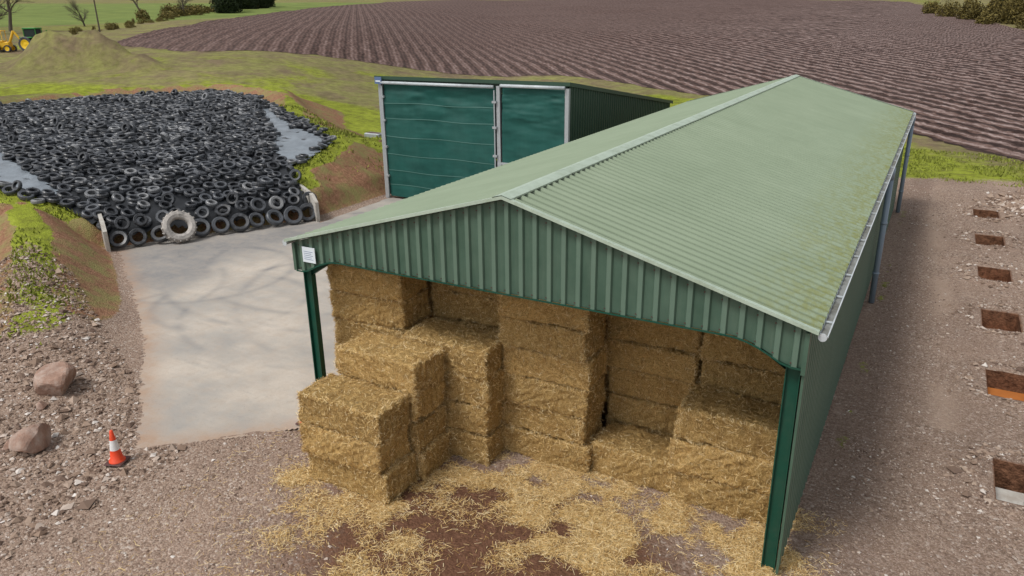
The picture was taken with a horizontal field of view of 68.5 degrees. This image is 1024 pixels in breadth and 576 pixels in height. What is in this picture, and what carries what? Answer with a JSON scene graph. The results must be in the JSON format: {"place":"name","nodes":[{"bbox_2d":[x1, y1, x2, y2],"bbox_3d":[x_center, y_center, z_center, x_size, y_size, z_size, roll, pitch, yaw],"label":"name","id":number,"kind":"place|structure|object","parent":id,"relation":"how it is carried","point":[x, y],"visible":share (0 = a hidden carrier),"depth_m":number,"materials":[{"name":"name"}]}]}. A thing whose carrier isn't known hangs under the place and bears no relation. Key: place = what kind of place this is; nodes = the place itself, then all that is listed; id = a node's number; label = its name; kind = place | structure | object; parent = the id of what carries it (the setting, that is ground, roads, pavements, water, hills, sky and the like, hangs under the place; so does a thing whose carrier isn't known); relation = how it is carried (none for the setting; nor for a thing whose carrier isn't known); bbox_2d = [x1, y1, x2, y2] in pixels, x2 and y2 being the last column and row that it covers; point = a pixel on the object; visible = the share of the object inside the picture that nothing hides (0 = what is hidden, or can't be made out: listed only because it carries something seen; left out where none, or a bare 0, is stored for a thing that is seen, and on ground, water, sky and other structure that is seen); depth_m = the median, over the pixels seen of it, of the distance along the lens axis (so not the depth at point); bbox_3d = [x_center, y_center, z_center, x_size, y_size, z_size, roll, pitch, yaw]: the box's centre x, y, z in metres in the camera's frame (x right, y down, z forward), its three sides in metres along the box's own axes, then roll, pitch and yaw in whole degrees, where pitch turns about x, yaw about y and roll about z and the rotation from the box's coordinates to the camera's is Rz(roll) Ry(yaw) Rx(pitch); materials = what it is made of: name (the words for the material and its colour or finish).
{"place":"outdoors","nodes":[
{"label":"outdoors","id":0,"kind":"place"},
{"bbox_2d":[0,0,1023,575],"bbox_3d":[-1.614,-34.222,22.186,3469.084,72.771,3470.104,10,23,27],"label":"ground","id":1,"kind":"structure","parent":0,"point":[56,60],"depth_m":21.66,"materials":[{"name":"brown soil"}]},
{"bbox_2d":[2,439,9,450],"bbox_3d":[-13.511,4.255,20.285,0.315,0.347,0.481,7,21,20],"label":"boulder","id":2,"kind":"object","parent":1,"relation":"on","point":[5,447],"visible":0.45,"depth_m":20.11,"materials":[{"name":"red stone"}]},
{"bbox_2d":[0,30,19,51],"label":"backhoe digger","id":3,"kind":"object","parent":1,"relation":"on","point":[6,46],"visible":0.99,"depth_m":98.63,"materials":[{"name":"metal"}]},
{"bbox_2d":[0,1,23,19],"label":"bare tree","id":4,"kind":"object","parent":1,"relation":"on","point":[3,12],"visible":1,"depth_m":126.19,"materials":[{"name":"brown plant"}]},
{"bbox_2d":[0,0,31,30],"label":"bare tree","id":5,"kind":"object","parent":1,"relation":"on","point":[10,27],"visible":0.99,"depth_m":132.89,"materials":[{"name":"brown plant"}]},
{"bbox_2d":[8,423,51,453],"bbox_3d":[-12.906,4.082,20.073,0.899,0.893,1.103,-8,21,-19],"label":"boulder","id":6,"kind":"object","parent":1,"relation":"on","point":[34,438],"visible":0.94,"depth_m":19.78,"materials":[{"name":"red stone"}]},
{"bbox_2d":[18,27,46,50],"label":"tractor","id":7,"kind":"object","parent":1,"relation":"on","point":[29,34],"visible":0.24,"depth_m":98.36,"materials":[{"name":"green metal"}]},
{"bbox_2d":[36,401,47,410],"bbox_3d":[-13.831,3.482,22.145,0.234,0.286,0.348,-3,20,-7],"label":"boulder","id":8,"kind":"object","parent":1,"relation":"on","point":[41,405],"visible":1,"depth_m":22.03,"materials":[{"name":"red stone"}]},
{"bbox_2d":[33,361,76,395],"bbox_3d":[-13.947,2.874,23.035,1.146,1.073,1.145,1,20,5],"label":"boulder","id":9,"kind":"object","parent":1,"relation":"on","point":[54,378],"visible":0.94,"depth_m":22.68,"materials":[{"name":"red stone"}]},
{"bbox_2d":[63,0,88,25],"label":"bare tree","id":10,"kind":"object","parent":1,"relation":"on","point":[75,8],"visible":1,"depth_m":159.84,"materials":[{"name":"brown plant"}]},
{"bbox_2d":[0,245,186,559],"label":"rubble stones","id":11,"kind":"object","parent":1,"relation":"on","point":[40,530],"visible":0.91,"depth_m":21.81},
{"bbox_2d":[93,0,100,31],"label":"telegraph pole","id":12,"kind":"object","parent":1,"relation":"on","point":[96,16],"visible":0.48,"depth_m":132.03,"materials":[{"name":"brown wood"}]},
{"bbox_2d":[104,430,130,466],"bbox_3d":[-10.258,4.076,19.384,0.483,0.930,0.483,2,20,6],"label":"traffic cone","id":13,"kind":"object","parent":1,"relation":"on","point":[118,458],"visible":1,"depth_m":19.34,"materials":[{"name":"orange plastic"}]},
{"bbox_2d":[68,15,174,34],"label":"scrub","id":14,"kind":"object","parent":1,"relation":"on","point":[110,26],"visible":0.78,"depth_m":155.93,"materials":[{"name":"green plant"}]},
{"bbox_2d":[0,88,336,251],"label":"silage clamp","id":15,"kind":"object","parent":1,"relation":"on","point":[142,162],"visible":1,"depth_m":44.70,"materials":[{"name":"rubber"}]},
{"bbox_2d":[176,0,192,15],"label":"bare tree","id":16,"kind":"object","parent":1,"relation":"on","point":[182,4],"visible":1,"depth_m":226.48,"materials":[{"name":"brown plant"}]},
{"bbox_2d":[135,3,244,19],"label":"hedge","id":17,"kind":"object","parent":1,"relation":"on","point":[192,9],"visible":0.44,"depth_m":224.87,"materials":[{"name":"green plant"}]},
{"bbox_2d":[208,0,274,13],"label":"distant conifers","id":18,"kind":"object","parent":1,"relation":"on","point":[226,6],"visible":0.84,"depth_m":263.46,"materials":[{"name":"green plant"}]},
{"bbox_2d":[111,197,401,450],"bbox_3d":[-9.882,-0.887,34.400,21.700,0.001,26.800,10,23,27],"label":"concrete apron","id":19,"kind":"object","parent":1,"relation":"on","point":[224,326],"visible":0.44,"depth_m":27.58,"materials":[{"name":"grey concrete"}]},
{"bbox_2d":[306,450,418,505],"bbox_3d":[-3.699,4.389,18.608,2.650,1.002,1.414,10,22,28],"label":"straw bale","id":20,"kind":"object","parent":1,"relation":"on","point":[397,478],"visible":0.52,"depth_m":18.04},
{"bbox_2d":[297,422,411,476],"bbox_3d":[-3.833,3.640,18.288,2.562,1.002,1.414,11,23,26],"label":"straw bale","id":21,"kind":"object","parent":20,"relation":"on","point":[336,447],"visible":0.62,"depth_m":17.75},
{"bbox_2d":[296,371,411,447],"bbox_3d":[-3.790,2.872,18.015,2.606,1.002,1.414,11,23,26],"label":"straw bale","id":22,"kind":"object","parent":21,"relation":"on","point":[363,411],"visible":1,"depth_m":17.64},
{"bbox_2d":[364,132,381,137],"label":"water trough","id":23,"kind":"object","parent":1,"relation":"on","point":[370,134],"visible":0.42,"depth_m":55.66,"materials":[{"name":"metal"}]},
{"bbox_2d":[412,431,450,479],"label":"straw bale","id":24,"kind":"object","parent":1,"relation":"on","point":[432,456],"visible":0.19,"depth_m":18.85},
{"bbox_2d":[407,404,448,453],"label":"straw bale","id":25,"kind":"object","parent":24,"relation":"on","point":[424,431],"visible":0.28,"depth_m":18.62},
{"bbox_2d":[341,375,445,422],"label":"straw bale","id":26,"kind":"object","parent":25,"relation":"on","point":[426,401],"visible":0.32,"depth_m":18.39},
{"bbox_2d":[335,330,444,396],"bbox_3d":[-3.041,1.830,18.735,2.642,0.978,1.433,11,23,29],"label":"straw bale","id":27,"kind":"object","parent":26,"relation":"on","point":[409,366],"visible":1,"depth_m":18.32},
{"bbox_2d":[55,429,846,575],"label":"loose straw","id":28,"kind":"object","parent":1,"relation":"on","point":[612,528],"visible":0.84,"depth_m":16.99,"materials":[{"name":"beige plant"}]},
{"bbox_2d":[444,421,504,466],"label":"straw bale","id":29,"kind":"object","parent":1,"relation":"on","point":[481,448],"visible":0.34,"depth_m":19.31},
{"bbox_2d":[441,397,503,436],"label":"straw bale","id":30,"kind":"object","parent":29,"relation":"on","point":[461,416],"visible":0.27,"depth_m":19.13},
{"bbox_2d":[443,366,504,410],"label":"straw bale","id":31,"kind":"object","parent":30,"relation":"on","point":[487,395],"visible":0.34,"depth_m":18.81},
{"bbox_2d":[400,317,503,384],"bbox_3d":[-1.444,1.545,19.225,2.636,0.997,1.424,11,23,26],"label":"straw bale","id":32,"kind":"object","parent":31,"relation":"on","point":[474,354],"visible":0.78,"depth_m":18.72},
{"bbox_2d":[0,184,1023,575],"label":"gravel stones","id":33,"kind":"object","parent":1,"relation":"on","point":[152,484],"visible":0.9,"depth_m":18.81,"materials":[{"name":"grey gravel"}]},
{"bbox_2d":[0,103,1023,347],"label":"grass tufts","id":34,"kind":"object","parent":1,"relation":"on","point":[998,171],"visible":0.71,"depth_m":48.38,"materials":[{"name":"green plant"}]},
{"bbox_2d":[374,76,672,197],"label":"curtain sided shed","id":35,"kind":"structure","parent":1,"relation":"on","point":[437,132],"depth_m":43.51,"materials":[{"name":"fabric"}]},
{"bbox_2d":[502,423,607,473],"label":"straw bale","id":36,"kind":"object","parent":1,"relation":"on","point":[555,451],"visible":0.56,"depth_m":19.13},
{"bbox_2d":[501,399,603,447],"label":"straw bale","id":37,"kind":"object","parent":36,"relation":"on","point":[578,431],"visible":0.59,"depth_m":18.98},
{"bbox_2d":[503,372,606,420],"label":"straw bale","id":38,"kind":"object","parent":37,"relation":"on","point":[565,400],"visible":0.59,"depth_m":18.59},
{"bbox_2d":[502,345,608,393],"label":"straw bale","id":39,"kind":"object","parent":38,"relation":"on","point":[531,364],"visible":0.68,"depth_m":18.39},
{"bbox_2d":[496,315,607,363],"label":"straw bale","id":40,"kind":"object","parent":39,"relation":"on","point":[556,340],"visible":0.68,"depth_m":18.07},
{"bbox_2d":[496,292,607,333],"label":"straw bale","id":41,"kind":"object","parent":40,"relation":"on","point":[586,321],"visible":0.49,"depth_m":17.83},
{"bbox_2d":[282,74,915,574],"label":"steel barn","id":42,"kind":"structure","parent":1,"relation":"on","point":[758,216],"depth_m":17.43,"materials":[{"name":"green paint"}]},
{"bbox_2d":[600,392,608,416],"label":"straw bale","id":43,"kind":"object","parent":1,"relation":"on","point":[605,412],"visible":0.03,"depth_m":21.38},
{"bbox_2d":[602,366,610,393],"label":"straw bale","id":44,"kind":"object","parent":43,"relation":"on","point":[606,382],"visible":0.02,"depth_m":21.00},
{"bbox_2d":[590,421,672,492],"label":"straw bale","id":45,"kind":"object","parent":1,"relation":"on","point":[633,454],"visible":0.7,"depth_m":18.45},
{"bbox_2d":[605,417,673,438],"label":"straw bale","id":46,"kind":"object","parent":1,"relation":"on","point":[665,434],"visible":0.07,"depth_m":19.43},
{"bbox_2d":[605,391,677,434],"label":"straw bale","id":47,"kind":"object","parent":46,"relation":"on","point":[642,413],"visible":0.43,"depth_m":19.29},
{"bbox_2d":[606,367,700,407],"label":"straw bale","id":48,"kind":"object","parent":47,"relation":"on","point":[640,385],"visible":0.45,"depth_m":19.05},
{"bbox_2d":[605,336,703,385],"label":"straw bale","id":49,"kind":"object","parent":48,"relation":"on","point":[681,366],"visible":0.55,"depth_m":18.68},
{"bbox_2d":[605,313,703,355],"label":"straw bale","id":50,"kind":"object","parent":49,"relation":"on","point":[655,334],"visible":0.43,"depth_m":18.52},
{"bbox_2d":[667,471,786,524],"bbox_3d":[5.079,4.620,17.689,2.613,1.016,1.422,10,23,27],"label":"straw bale","id":51,"kind":"object","parent":1,"relation":"on","point":[738,502],"visible":0.33,"depth_m":17.19},
{"bbox_2d":[666,430,773,496],"bbox_3d":[4.966,3.855,17.395,2.567,1.016,1.422,9,22,28],"label":"straw bale","id":52,"kind":"object","parent":51,"relation":"on","point":[706,462],"visible":0.49,"depth_m":16.87},
{"bbox_2d":[673,384,795,461],"bbox_3d":[5.086,3.080,17.122,2.590,0.996,1.409,11,23,27],"label":"straw bale","id":53,"kind":"object","parent":52,"relation":"on","point":[734,422],"visible":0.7,"depth_m":16.82},
{"bbox_2d":[920,0,1023,28],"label":"hedge","id":54,"kind":"object","parent":1,"relation":"on","point":[1008,12],"visible":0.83,"depth_m":217.39,"materials":[{"name":"green plant"}]},
{"bbox_2d":[935,204,1023,534],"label":"pit spoil","id":55,"kind":"object","parent":1,"relation":"on","point":[983,489],"visible":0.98,"depth_m":24.48,"materials":[{"name":"brown soil"}]},
{"bbox_2d":[968,189,1023,218],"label":"rubble heap","id":56,"kind":"object","parent":1,"relation":"on","point":[1013,203],"visible":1,"depth_m":44.18,"materials":[{"name":"beige stone"}]},
{"bbox_2d":[987,387,1023,400],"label":"foundation pit","id":57,"kind":"object","parent":1,"relation":"on","point":[1006,394],"visible":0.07,"depth_m":23.67,"materials":[{"name":"soil"}]},
{"bbox_2d":[995,487,1023,505],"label":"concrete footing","id":58,"kind":"object","parent":1,"relation":"on","point":[1010,496],"visible":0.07,"depth_m":18.59,"materials":[{"name":"concrete"}]},
{"bbox_2d":[117,0,1023,160],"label":"ploughed field","id":59,"kind":"structure","parent":0,"point":[953,80],"depth_m":134.19,"materials":[{"name":"soil"}]},
{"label":"straw bale","id":60,"kind":"object","parent":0,"visible":0},
{"bbox_2d":[604,316,607,339],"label":"straw bale","id":61,"kind":"object","parent":60,"relation":"on","point":[606,329],"depth_m":20.44},
{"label":"straw bale","id":62,"kind":"object","parent":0,"visible":0},
{"bbox_2d":[334,342,341,369],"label":"straw bale","id":63,"kind":"object","parent":62,"relation":"on","point":[335,346],"visible":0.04,"depth_m":20.88},
{"bbox_2d":[333,316,427,343],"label":"straw bale","id":64,"kind":"object","parent":63,"relation":"on","point":[345,330],"visible":0.27,"depth_m":20.29},
{"bbox_2d":[328,289,432,330],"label":"straw bale","id":65,"kind":"object","parent":64,"relation":"on","point":[367,310],"visible":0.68,"depth_m":19.82},
{"bbox_2d":[325,262,427,302],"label":"straw bale","id":66,"kind":"object","parent":65,"relation":"on","point":[365,282],"visible":0.56,"depth_m":19.51},
{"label":"straw bale","id":67,"kind":"object","parent":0,"visible":0},
{"bbox_2d":[436,317,500,331],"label":"straw bale","id":68,"kind":"object","parent":67,"relation":"on","point":[484,327],"visible":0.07,"depth_m":19.95},
{"bbox_2d":[430,288,499,328],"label":"straw bale","id":69,"kind":"object","parent":68,"relation":"on","point":[455,305],"visible":0.47,"depth_m":19.86},
{"bbox_2d":[430,280,498,299],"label":"straw bale","id":70,"kind":"object","parent":69,"relation":"on","point":[439,287],"visible":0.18,"depth_m":19.78},
{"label":"straw bale","id":71,"kind":"object","parent":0,"visible":0},
{"bbox_2d":[704,387,794,427],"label":"straw bale","id":72,"kind":"object","parent":71,"relation":"on","point":[775,404],"visible":0.04,"depth_m":17.51},
{"bbox_2d":[698,358,800,405],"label":"straw bale","id":73,"kind":"object","parent":72,"relation":"on","point":[751,382],"visible":0.38,"depth_m":17.54},
{"bbox_2d":[699,331,784,374],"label":"straw bale","id":74,"kind":"object","parent":73,"relation":"on","point":[715,347],"visible":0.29,"depth_m":17.45},
{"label":"straw bale","id":75,"kind":"object","parent":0,"visible":0},
{"bbox_2d":[425,281,433,307],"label":"straw bale","id":76,"kind":"object","parent":75,"relation":"on","point":[429,284],"visible":0.02,"depth_m":20.79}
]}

